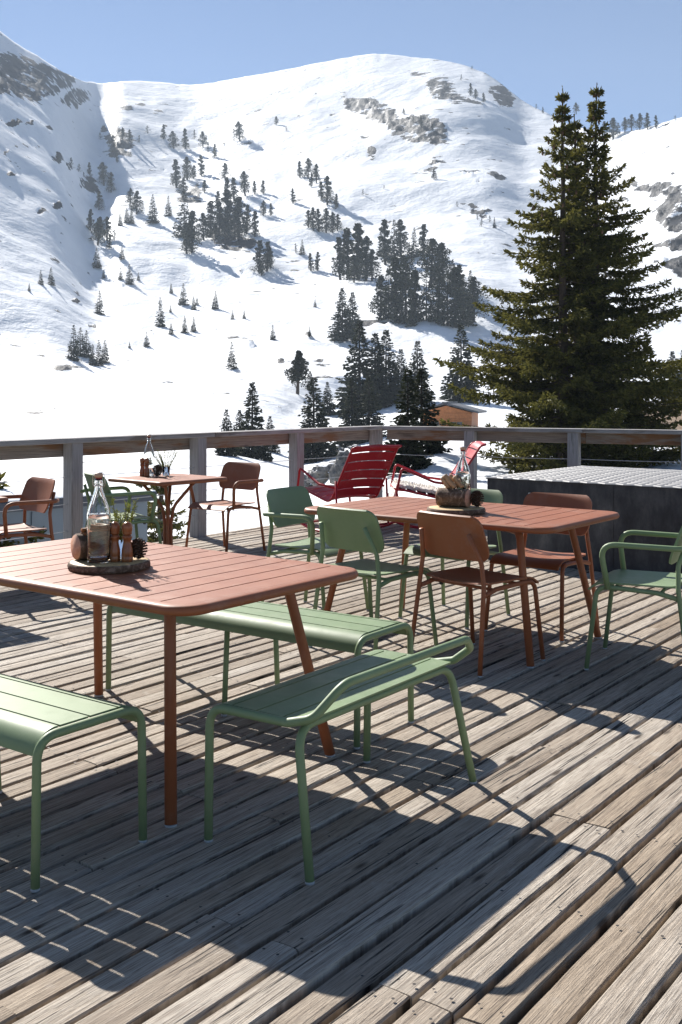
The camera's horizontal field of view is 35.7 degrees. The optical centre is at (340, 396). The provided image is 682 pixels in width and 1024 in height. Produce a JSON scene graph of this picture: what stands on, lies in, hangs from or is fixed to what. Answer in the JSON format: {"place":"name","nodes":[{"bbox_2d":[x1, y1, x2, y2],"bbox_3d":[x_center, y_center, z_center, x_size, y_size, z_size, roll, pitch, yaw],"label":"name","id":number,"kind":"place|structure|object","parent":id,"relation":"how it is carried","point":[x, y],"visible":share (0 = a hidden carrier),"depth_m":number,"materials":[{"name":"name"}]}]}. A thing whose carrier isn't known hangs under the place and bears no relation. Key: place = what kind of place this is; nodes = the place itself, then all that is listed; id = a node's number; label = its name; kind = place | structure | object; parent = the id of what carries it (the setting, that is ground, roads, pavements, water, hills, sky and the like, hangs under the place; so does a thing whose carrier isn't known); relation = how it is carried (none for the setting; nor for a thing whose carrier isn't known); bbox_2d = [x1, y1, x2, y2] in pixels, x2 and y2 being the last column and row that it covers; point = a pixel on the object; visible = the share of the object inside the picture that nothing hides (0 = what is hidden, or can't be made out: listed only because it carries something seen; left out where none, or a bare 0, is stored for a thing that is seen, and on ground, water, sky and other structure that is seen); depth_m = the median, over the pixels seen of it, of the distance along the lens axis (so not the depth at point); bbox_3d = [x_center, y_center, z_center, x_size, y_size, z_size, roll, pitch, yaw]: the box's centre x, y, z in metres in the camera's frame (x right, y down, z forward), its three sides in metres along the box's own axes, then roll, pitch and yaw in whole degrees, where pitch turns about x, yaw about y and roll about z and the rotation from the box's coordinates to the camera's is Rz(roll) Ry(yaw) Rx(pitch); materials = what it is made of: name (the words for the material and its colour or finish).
{"place":"outdoors","nodes":[
{"label":"outdoors","id":0,"kind":"place"},
{"bbox_2d":[0,31,681,538],"bbox_3d":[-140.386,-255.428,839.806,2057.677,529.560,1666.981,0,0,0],"label":"snowy mountain","id":1,"kind":"structure","parent":0,"point":[350,129],"depth_m":621.96,"materials":[{"name":"snow"}]},
{"bbox_2d":[0,471,46,547],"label":"spruce tree","id":2,"kind":"object","parent":1,"relation":"on","point":[6,543],"visible":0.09,"depth_m":17.22,"materials":[{"name":"green plant"}]},
{"bbox_2d":[65,325,81,361],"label":"spruce tree","id":3,"kind":"object","parent":1,"relation":"on","point":[71,351],"visible":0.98,"depth_m":369.09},
{"bbox_2d":[0,476,156,544],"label":"grey outbuilding","id":4,"kind":"structure","parent":1,"relation":"on","point":[37,519],"depth_m":17.62,"materials":[{"name":"grey"}]},
{"bbox_2d":[88,218,105,244],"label":"stone pine","id":5,"kind":"object","parent":1,"relation":"on","point":[97,230],"visible":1,"depth_m":635.59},
{"bbox_2d":[97,162,109,185],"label":"stone pine","id":6,"kind":"object","parent":1,"relation":"on","point":[102,176],"visible":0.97,"depth_m":915.03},
{"bbox_2d":[129,190,144,213],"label":"spruce tree","id":7,"kind":"object","parent":1,"relation":"on","point":[139,204],"visible":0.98,"depth_m":753.80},
{"bbox_2d":[145,194,159,223],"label":"spruce tree","id":8,"kind":"object","parent":1,"relation":"on","point":[152,217],"visible":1,"depth_m":727.33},
{"bbox_2d":[147,465,187,542],"bbox_3d":[-6.925,4.989,40.992,2.627,4.927,3.148,0,0,16],"label":"spruce tree","id":9,"kind":"object","parent":1,"relation":"on","point":[159,490],"visible":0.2,"depth_m":40.83,"materials":[{"name":"green plant"}]},
{"bbox_2d":[170,159,182,187],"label":"stone pine","id":10,"kind":"object","parent":1,"relation":"on","point":[175,179],"visible":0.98,"depth_m":925.36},
{"bbox_2d":[172,191,195,238],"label":"spruce tree","id":11,"kind":"object","parent":1,"relation":"on","point":[179,227],"visible":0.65,"depth_m":687.05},
{"bbox_2d":[179,222,193,253],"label":"stone pine","id":12,"kind":"object","parent":1,"relation":"on","point":[186,242],"visible":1,"depth_m":631.42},
{"bbox_2d":[182,157,195,179],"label":"stone pine","id":13,"kind":"object","parent":1,"relation":"on","point":[185,172],"visible":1,"depth_m":963.30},
{"bbox_2d":[182,210,201,252],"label":"stone pine","id":14,"kind":"object","parent":1,"relation":"on","point":[192,220],"visible":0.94,"depth_m":636.50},
{"bbox_2d":[195,212,212,239],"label":"stone pine","id":15,"kind":"object","parent":1,"relation":"on","point":[201,219],"visible":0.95,"depth_m":680.42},
{"bbox_2d":[204,200,216,236],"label":"stone pine","id":16,"kind":"object","parent":1,"relation":"on","point":[210,216],"visible":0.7,"depth_m":695.71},
{"bbox_2d":[211,201,227,235],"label":"stone pine","id":17,"kind":"object","parent":1,"relation":"on","point":[220,209],"visible":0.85,"depth_m":685.82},
{"bbox_2d":[216,189,234,233],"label":"stone pine","id":18,"kind":"object","parent":1,"relation":"on","point":[227,210],"visible":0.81,"depth_m":688.30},
{"bbox_2d":[214,409,239,456],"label":"spruce tree","id":19,"kind":"object","parent":1,"relation":"on","point":[230,451],"visible":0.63,"depth_m":133.53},
{"bbox_2d":[225,342,237,369],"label":"spruce tree","id":20,"kind":"object","parent":1,"relation":"on","point":[229,361],"visible":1,"depth_m":333.14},
{"bbox_2d":[226,212,245,240],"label":"stone pine","id":21,"kind":"object","parent":1,"relation":"on","point":[234,221],"visible":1,"depth_m":675.89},
{"bbox_2d":[222,196,252,235],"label":"stone pine","id":22,"kind":"object","parent":1,"relation":"on","point":[238,205],"visible":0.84,"depth_m":685.52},
{"bbox_2d":[238,171,249,195],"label":"stone pine","id":23,"kind":"object","parent":1,"relation":"on","point":[243,183],"visible":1,"depth_m":804.34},
{"bbox_2d":[234,382,273,461],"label":"spruce tree","id":24,"kind":"object","parent":1,"relation":"on","point":[257,452],"visible":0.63,"depth_m":142.05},
{"bbox_2d":[250,240,265,271],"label":"stone pine","id":25,"kind":"object","parent":1,"relation":"on","point":[259,250],"visible":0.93,"depth_m":588.11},
{"bbox_2d":[262,241,273,271],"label":"stone pine","id":26,"kind":"object","parent":1,"relation":"on","point":[268,252],"visible":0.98,"depth_m":589.68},
{"bbox_2d":[284,350,309,394],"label":"stone pine","id":27,"kind":"object","parent":1,"relation":"on","point":[298,370],"visible":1,"depth_m":256.71,"materials":[{"name":"grey plant"}]},
{"bbox_2d":[287,378,338,462],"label":"spruce tree","id":28,"kind":"object","parent":1,"relation":"on","point":[317,450],"visible":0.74,"depth_m":146.89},
{"bbox_2d":[306,463,333,485],"bbox_3d":[-0.701,3.757,50.601,1.763,1.184,1.377,0,0,18],"label":"boulder","id":29,"kind":"object","parent":1,"relation":"on","point":[318,472],"visible":0.45,"depth_m":50.13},
{"bbox_2d":[319,208,331,232],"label":"stone pine","id":30,"kind":"object","parent":1,"relation":"on","point":[326,218],"visible":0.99,"depth_m":681.60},
{"bbox_2d":[319,175,334,204],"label":"stone pine","id":31,"kind":"object","parent":1,"relation":"on","point":[327,187],"visible":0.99,"depth_m":732.78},
{"bbox_2d":[319,382,335,415],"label":"spruce tree","id":32,"kind":"object","parent":1,"relation":"on","point":[329,409],"visible":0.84,"depth_m":226.73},
{"bbox_2d":[331,237,349,279],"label":"stone pine","id":33,"kind":"object","parent":1,"relation":"on","point":[340,256],"visible":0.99,"depth_m":553.99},
{"bbox_2d":[327,287,357,340],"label":"spruce tree","id":34,"kind":"object","parent":1,"relation":"on","point":[346,332],"visible":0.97,"depth_m":396.16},
{"bbox_2d":[329,449,356,484],"bbox_3d":[0.161,3.076,44.188,1.181,1.720,1.045,0,0,-25],"label":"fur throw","id":35,"kind":"object","parent":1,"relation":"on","point":[336,469],"visible":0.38,"depth_m":43.93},
{"bbox_2d":[340,227,355,278],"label":"stone pine","id":36,"kind":"object","parent":1,"relation":"on","point":[346,241],"visible":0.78,"depth_m":559.40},
{"bbox_2d":[333,378,368,447],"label":"spruce tree","id":37,"kind":"object","parent":1,"relation":"on","point":[349,409],"visible":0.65,"depth_m":160.80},
{"bbox_2d":[348,292,361,337],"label":"spruce tree","id":38,"kind":"object","parent":1,"relation":"on","point":[353,309],"visible":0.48,"depth_m":405.62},
{"bbox_2d":[345,255,364,282],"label":"stone pine","id":39,"kind":"object","parent":1,"relation":"on","point":[353,273],"visible":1,"depth_m":525.53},
{"bbox_2d":[347,223,365,279],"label":"stone pine","id":40,"kind":"object","parent":1,"relation":"on","point":[357,236],"visible":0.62,"depth_m":535.00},
{"bbox_2d":[330,320,387,417],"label":"spruce tree","id":41,"kind":"object","parent":1,"relation":"on","point":[362,369],"visible":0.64,"depth_m":224.51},
{"bbox_2d":[354,236,374,280],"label":"stone pine","id":42,"kind":"object","parent":1,"relation":"on","point":[366,249],"visible":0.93,"depth_m":527.14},
{"bbox_2d":[355,376,386,443],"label":"spruce tree","id":43,"kind":"object","parent":1,"relation":"on","point":[376,418],"visible":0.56,"depth_m":161.48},
{"bbox_2d":[363,249,383,280],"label":"stone pine","id":44,"kind":"object","parent":1,"relation":"on","point":[372,261],"visible":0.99,"depth_m":524.53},
{"bbox_2d":[355,333,395,408],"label":"spruce tree","id":45,"kind":"object","parent":1,"relation":"on","point":[380,372],"visible":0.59,"depth_m":227.42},
{"bbox_2d":[367,275,392,316],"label":"stone pine","id":46,"kind":"object","parent":1,"relation":"on","point":[380,287],"visible":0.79,"depth_m":439.25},
{"bbox_2d":[376,265,393,319],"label":"spruce tree","id":47,"kind":"object","parent":1,"relation":"on","point":[383,317],"visible":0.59,"depth_m":435.63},
{"bbox_2d":[377,219,394,264],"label":"stone pine","id":48,"kind":"object","parent":1,"relation":"on","point":[386,248],"visible":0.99,"depth_m":579.09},
{"bbox_2d":[372,330,403,402],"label":"spruce tree","id":49,"kind":"object","parent":1,"relation":"on","point":[392,380],"visible":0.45,"depth_m":231.91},
{"bbox_2d":[379,257,410,316],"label":"stone pine","id":50,"kind":"object","parent":1,"relation":"on","point":[395,265],"visible":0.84,"depth_m":430.02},
{"bbox_2d":[386,219,403,260],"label":"spruce tree","id":51,"kind":"object","parent":1,"relation":"on","point":[398,252],"visible":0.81,"depth_m":586.80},
{"bbox_2d":[392,349,408,389],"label":"spruce tree","id":52,"kind":"object","parent":1,"relation":"on","point":[400,372],"visible":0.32,"depth_m":245.07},
{"bbox_2d":[393,219,410,255],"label":"stone pine","id":53,"kind":"object","parent":1,"relation":"on","point":[401,227],"visible":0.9,"depth_m":593.87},
{"bbox_2d":[389,256,418,323],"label":"spruce tree","id":54,"kind":"object","parent":1,"relation":"on","point":[400,318],"visible":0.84,"depth_m":426.69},
{"bbox_2d":[383,369,432,475],"bbox_3d":[2.296,0.912,36.126,2.038,3.800,2.161,0,0,35],"label":"spruce tree","id":55,"kind":"object","parent":1,"relation":"on","point":[413,458],"visible":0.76,"depth_m":35.89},
{"bbox_2d":[404,270,426,320],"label":"stone pine","id":56,"kind":"object","parent":1,"relation":"on","point":[414,295],"visible":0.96,"depth_m":420.91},
{"bbox_2d":[398,341,435,405],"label":"spruce tree","id":57,"kind":"object","parent":1,"relation":"on","point":[413,367],"visible":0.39,"depth_m":218.70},
{"bbox_2d":[415,224,428,257],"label":"stone pine","id":58,"kind":"object","parent":1,"relation":"on","point":[423,240],"visible":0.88,"depth_m":575.61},
{"bbox_2d":[416,270,434,321],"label":"spruce tree","id":59,"kind":"object","parent":1,"relation":"on","point":[428,317],"visible":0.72,"depth_m":424.13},
{"bbox_2d":[404,368,453,454],"bbox_3d":[2.930,0.696,39.355,2.432,3.537,2.421,0,0,-12],"label":"spruce tree","id":60,"kind":"object","parent":1,"relation":"on","point":[436,446],"visible":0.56,"depth_m":39.18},
{"bbox_2d":[413,238,447,286],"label":"stone pine","id":61,"kind":"object","parent":1,"relation":"on","point":[432,243],"visible":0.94,"depth_m":483.81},
{"bbox_2d":[424,275,448,323],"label":"stone pine","id":62,"kind":"object","parent":1,"relation":"on","point":[437,287],"visible":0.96,"depth_m":418.97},
{"bbox_2d":[432,242,454,284],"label":"stone pine","id":63,"kind":"object","parent":1,"relation":"on","point":[442,255],"visible":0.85,"depth_m":483.66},
{"bbox_2d":[432,270,460,327],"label":"spruce tree","id":64,"kind":"object","parent":1,"relation":"on","point":[447,319],"visible":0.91,"depth_m":418.23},
{"bbox_2d":[423,401,486,426],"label":"timber chalet","id":65,"kind":"object","parent":1,"relation":"on","point":[455,411],"visible":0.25,"depth_m":127.86,"materials":[{"name":"brown wood"}]},
{"bbox_2d":[440,266,475,327],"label":"stone pine","id":66,"kind":"object","parent":1,"relation":"on","point":[458,294],"visible":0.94,"depth_m":417.83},
{"bbox_2d":[439,324,482,403],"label":"spruce tree","id":67,"kind":"object","parent":1,"relation":"on","point":[449,395],"visible":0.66,"depth_m":223.32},
{"bbox_2d":[457,274,476,325],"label":"spruce tree","id":68,"kind":"object","parent":1,"relation":"on","point":[470,314],"visible":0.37,"depth_m":425.84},
{"bbox_2d":[465,276,493,322],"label":"stone pine","id":69,"kind":"object","parent":1,"relation":"on","point":[474,294],"visible":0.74,"depth_m":430.46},
{"bbox_2d":[432,86,681,472],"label":"spruce tree","id":70,"kind":"object","parent":1,"relation":"on","point":[534,373],"visible":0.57,"depth_m":34.84,"materials":[{"name":"green plant"}]},
{"bbox_2d":[469,84,681,473],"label":"spruce tree","id":71,"kind":"object","parent":1,"relation":"on","point":[599,191],"visible":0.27,"depth_m":35.54,"materials":[{"name":"green plant"}]},
{"bbox_2d":[540,114,620,457],"bbox_3d":[8.395,-2.303,36.864,3.153,15.267,3.258,0,0,0],"label":"spruce tree","id":72,"kind":"object","parent":1,"relation":"on","point":[578,125],"visible":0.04,"depth_m":36.83,"materials":[{"name":"green plant"}]},
{"bbox_2d":[607,118,620,139],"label":"stone pine","id":73,"kind":"object","parent":1,"relation":"on","point":[613,124],"visible":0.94,"depth_m":824.50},
{"bbox_2d":[0,0,681,131],"label":"sky","id":74,"kind":"structure","parent":0,"point":[632,49],"materials":[{"name":"blue"}]},
{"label":"deck base","id":75,"kind":"structure","parent":0,"visible":0},
{"bbox_2d":[0,518,681,1023],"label":"timber deck","id":76,"kind":"structure","parent":75,"relation":"on","point":[532,874],"depth_m":3.43,"materials":[{"name":"wood"}]},
{"bbox_2d":[0,477,58,543],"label":"terracotta armchair","id":77,"kind":"object","parent":76,"relation":"on","point":[37,494],"visible":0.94,"depth_m":7.73,"materials":[{"name":"paint"}]},
{"bbox_2d":[0,673,146,892],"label":"slatted bench","id":78,"kind":"object","parent":76,"relation":"on","point":[33,714],"visible":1,"depth_m":3.22,"materials":[{"name":"green paint"}]},
{"bbox_2d":[80,472,162,543],"bbox_3d":[-1.748,1.008,8.445,0.539,0.803,0.568,0,0,-34],"label":"green armchair","id":79,"kind":"object","parent":76,"relation":"on","point":[107,489],"visible":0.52,"depth_m":8.35,"materials":[{"name":"green paint"}]},
{"bbox_2d":[108,473,227,544],"bbox_3d":[-1.430,1.043,8.750,0.720,0.746,0.720,0,0,42],"label":"bistro table","id":80,"kind":"object","parent":76,"relation":"on","point":[169,481],"visible":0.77,"depth_m":8.71,"materials":[{"name":"metal"}]},
{"bbox_2d":[144,434,153,475],"bbox_3d":[-1.625,0.496,8.960,0.091,0.347,0.091,0,0,0],"label":"swing top bottle","id":81,"kind":"object","parent":80,"relation":"on","point":[149,452],"visible":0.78,"depth_m":8.93,"materials":[{"name":"clear glass"}]},
{"bbox_2d":[154,449,175,475],"bbox_3d":[-1.459,0.556,8.944,0.236,0.227,0.344,0,0,-33],"label":"sprig glass","id":82,"kind":"object","parent":80,"relation":"on","point":[166,470],"visible":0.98,"depth_m":8.92,"materials":[{"name":"white"}]},
{"bbox_2d":[0,538,357,827],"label":"slatted table","id":83,"kind":"object","parent":76,"relation":"on","point":[170,583],"visible":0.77,"depth_m":3.90,"materials":[{"name":"metal"}]},
{"bbox_2d":[67,557,150,573],"bbox_3d":[-0.905,0.655,4.132,0.317,0.029,0.317,0,0,0],"label":"wood slice tray","id":84,"kind":"object","parent":83,"relation":"on","point":[84,566],"visible":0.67,"depth_m":4.01,"materials":[{"name":"brown wood"}]},
{"bbox_2d":[71,534,86,559],"bbox_3d":[-0.998,0.589,4.163,0.099,0.105,0.104,0,0,-37],"label":"log piece","id":85,"kind":"object","parent":84,"relation":"on","point":[78,546],"visible":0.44,"depth_m":4.12,"materials":[{"name":"brown wood"}]},
{"bbox_2d":[87,472,110,563],"bbox_3d":[-0.938,0.467,4.098,0.091,0.347,0.091,0,0,0],"label":"swing top bottle","id":86,"kind":"object","parent":84,"relation":"on","point":[98,531],"visible":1,"depth_m":4.06,"materials":[{"name":"clear glass"}]},
{"bbox_2d":[110,521,120,561],"bbox_3d":[-0.879,0.563,4.112,0.044,0.154,0.044,0,0,0],"label":"pepper mill","id":87,"kind":"object","parent":84,"relation":"on","point":[115,556],"visible":1,"depth_m":4.10,"materials":[{"name":"red wood"}]},
{"bbox_2d":[109,498,138,556],"bbox_3d":[-0.856,0.521,4.179,0.126,0.239,0.177,0,0,-37],"label":"sprig glass","id":88,"kind":"object","parent":84,"relation":"on","point":[125,519],"visible":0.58,"depth_m":4.15,"materials":[{"name":"green"}]},
{"bbox_2d":[121,522,132,561],"bbox_3d":[-0.829,0.563,4.105,0.044,0.154,0.044,0,0,10],"label":"pepper mill","id":89,"kind":"object","parent":84,"relation":"on","point":[127,549],"visible":1,"depth_m":4.09,"materials":[{"name":"red wood"}]},
{"bbox_2d":[131,538,147,558],"bbox_3d":[-0.795,0.597,4.156,0.074,0.086,0.074,0,0,0],"label":"pine cone","id":90,"kind":"object","parent":84,"relation":"on","point":[138,544],"visible":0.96,"depth_m":4.14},
{"bbox_2d":[0,425,382,540],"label":"wooden railing","id":91,"kind":"object","parent":76,"relation":"attached to","point":[72,451],"visible":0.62,"depth_m":10.53,"materials":[{"name":"grey wood"}]},
{"bbox_2d":[185,462,265,551],"bbox_3d":[-1.040,1.008,9.538,0.568,0.803,0.539,0,0,37],"label":"terracotta armchair","id":92,"kind":"object","parent":76,"relation":"on","point":[242,475],"visible":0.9,"depth_m":9.57,"materials":[{"name":"paint"}]},
{"bbox_2d":[105,601,413,749],"bbox_3d":[-0.406,1.186,4.821,1.473,0.448,0.440,0,0,35],"label":"slatted bench","id":93,"kind":"object","parent":76,"relation":"on","point":[335,631],"visible":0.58,"depth_m":4.57,"materials":[{"name":"green paint"}]},
{"bbox_2d":[261,486,368,610],"bbox_3d":[-0.173,1.008,6.905,0.539,0.803,0.568,0,0,34],"label":"green armchair","id":94,"kind":"object","parent":76,"relation":"on","point":[286,506],"visible":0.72,"depth_m":6.90,"materials":[{"name":"green paint"}]},
{"bbox_2d":[204,636,476,885],"bbox_3d":[0.037,1.125,3.572,0.514,0.570,1.010,0,0,36],"label":"handled bench","id":95,"kind":"object","parent":76,"relation":"on","point":[307,702],"visible":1,"depth_m":3.40,"materials":[{"name":"green paint"}]},
{"bbox_2d":[297,444,401,531],"bbox_3d":[0.077,0.948,11.115,0.725,0.922,1.074,0,0,-37],"label":"rocking chair","id":96,"kind":"object","parent":76,"relation":"on","point":[369,488],"visible":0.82,"depth_m":10.94,"materials":[{"name":"red paint"}]},
{"bbox_2d":[308,505,437,649],"bbox_3d":[0.182,1.008,5.951,0.521,0.803,0.535,0,0,45],"label":"green chair","id":97,"kind":"object","parent":76,"relation":"on","point":[359,530],"visible":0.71,"depth_m":5.82,"materials":[{"name":"green paint"}]},
{"bbox_2d":[390,441,486,528],"bbox_3d":[1.014,0.948,11.502,1.074,0.922,0.725,0,0,-2],"label":"rocking chair","id":98,"kind":"object","parent":76,"relation":"on","point":[472,453],"visible":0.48,"depth_m":11.22,"materials":[{"name":"red paint"}]},
{"bbox_2d":[388,474,448,496],"bbox_3d":[0.868,1.001,11.491,0.726,0.316,0.600,0,0,-2],"label":"sheepskin","id":99,"kind":"object","parent":98,"relation":"on","point":[420,487],"visible":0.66,"depth_m":11.31,"materials":[{"name":"fur"}]},
{"bbox_2d":[398,488,510,628],"bbox_3d":[0.727,1.008,6.771,0.520,0.803,0.535,0,0,38],"label":"green chair","id":100,"kind":"object","parent":76,"relation":"on","point":[492,496],"visible":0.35,"depth_m":6.77,"materials":[{"name":"green paint"}]},
{"bbox_2d":[304,496,619,668],"bbox_3d":[0.693,1.040,6.251,1.650,0.740,0.995,0,0,37],"label":"slatted table","id":101,"kind":"object","parent":76,"relation":"on","point":[518,521],"visible":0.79,"depth_m":6.06,"materials":[{"name":"metal"}]},
{"bbox_2d":[427,505,485,514],"bbox_3d":[0.664,0.655,6.107,0.335,0.029,0.334,0,0,0],"label":"wood slice tray","id":102,"kind":"object","parent":101,"relation":"on","point":[472,510],"visible":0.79,"depth_m":6.00,"materials":[{"name":"brown wood"}]},
{"bbox_2d":[435,488,470,507],"bbox_3d":[0.652,0.587,6.132,0.189,0.108,0.107,0,0,31],"label":"log piece","id":103,"kind":"object","parent":102,"relation":"on","point":[449,497],"visible":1,"depth_m":6.09,"materials":[{"name":"brown wood"}]},
{"bbox_2d":[440,474,463,488],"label":"split wood pieces","id":104,"kind":"object","parent":103,"relation":"on","point":[451,481],"visible":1,"depth_m":6.13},
{"bbox_2d":[455,446,470,490],"bbox_3d":[0.716,0.467,6.215,0.093,0.347,0.092,0,0,0],"label":"swing top bottle","id":105,"kind":"object","parent":102,"relation":"on","point":[462,473],"visible":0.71,"depth_m":6.19,"materials":[{"name":"clear glass"}]},
{"bbox_2d":[470,490,483,506],"bbox_3d":[0.785,0.590,6.112,0.086,0.100,0.086,0,0,0],"label":"pine cone","id":106,"kind":"object","parent":102,"relation":"on","point":[476,500],"visible":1,"depth_m":6.10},
{"bbox_2d":[411,510,545,677],"bbox_3d":[0.723,1.008,5.661,0.535,0.803,0.520,0,0,-42],"label":"terracotta chair","id":107,"kind":"object","parent":76,"relation":"on","point":[462,537],"visible":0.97,"depth_m":5.55,"materials":[{"name":"paint"}]},
{"bbox_2d":[382,426,681,494],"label":"wooden railing","id":108,"kind":"object","parent":76,"relation":"attached to","point":[573,438],"visible":0.62,"depth_m":12.25,"materials":[{"name":"grey wood"}]},
{"bbox_2d":[484,492,599,642],"bbox_3d":[1.218,1.008,6.416,0.520,0.803,0.535,0,0,37],"label":"terracotta chair","id":109,"kind":"object","parent":76,"relation":"on","point":[540,559],"visible":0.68,"depth_m":6.43,"materials":[{"name":"paint"}]},
{"bbox_2d":[486,466,681,573],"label":"steel storage box","id":110,"kind":"object","parent":76,"relation":"on","point":[644,499],"visible":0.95,"depth_m":8.52,"materials":[{"name":"metal"}]},
{"bbox_2d":[584,527,681,669],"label":"green armchair","id":111,"kind":"object","parent":76,"relation":"on","point":[665,581],"visible":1,"depth_m":5.44,"materials":[{"name":"green paint"}]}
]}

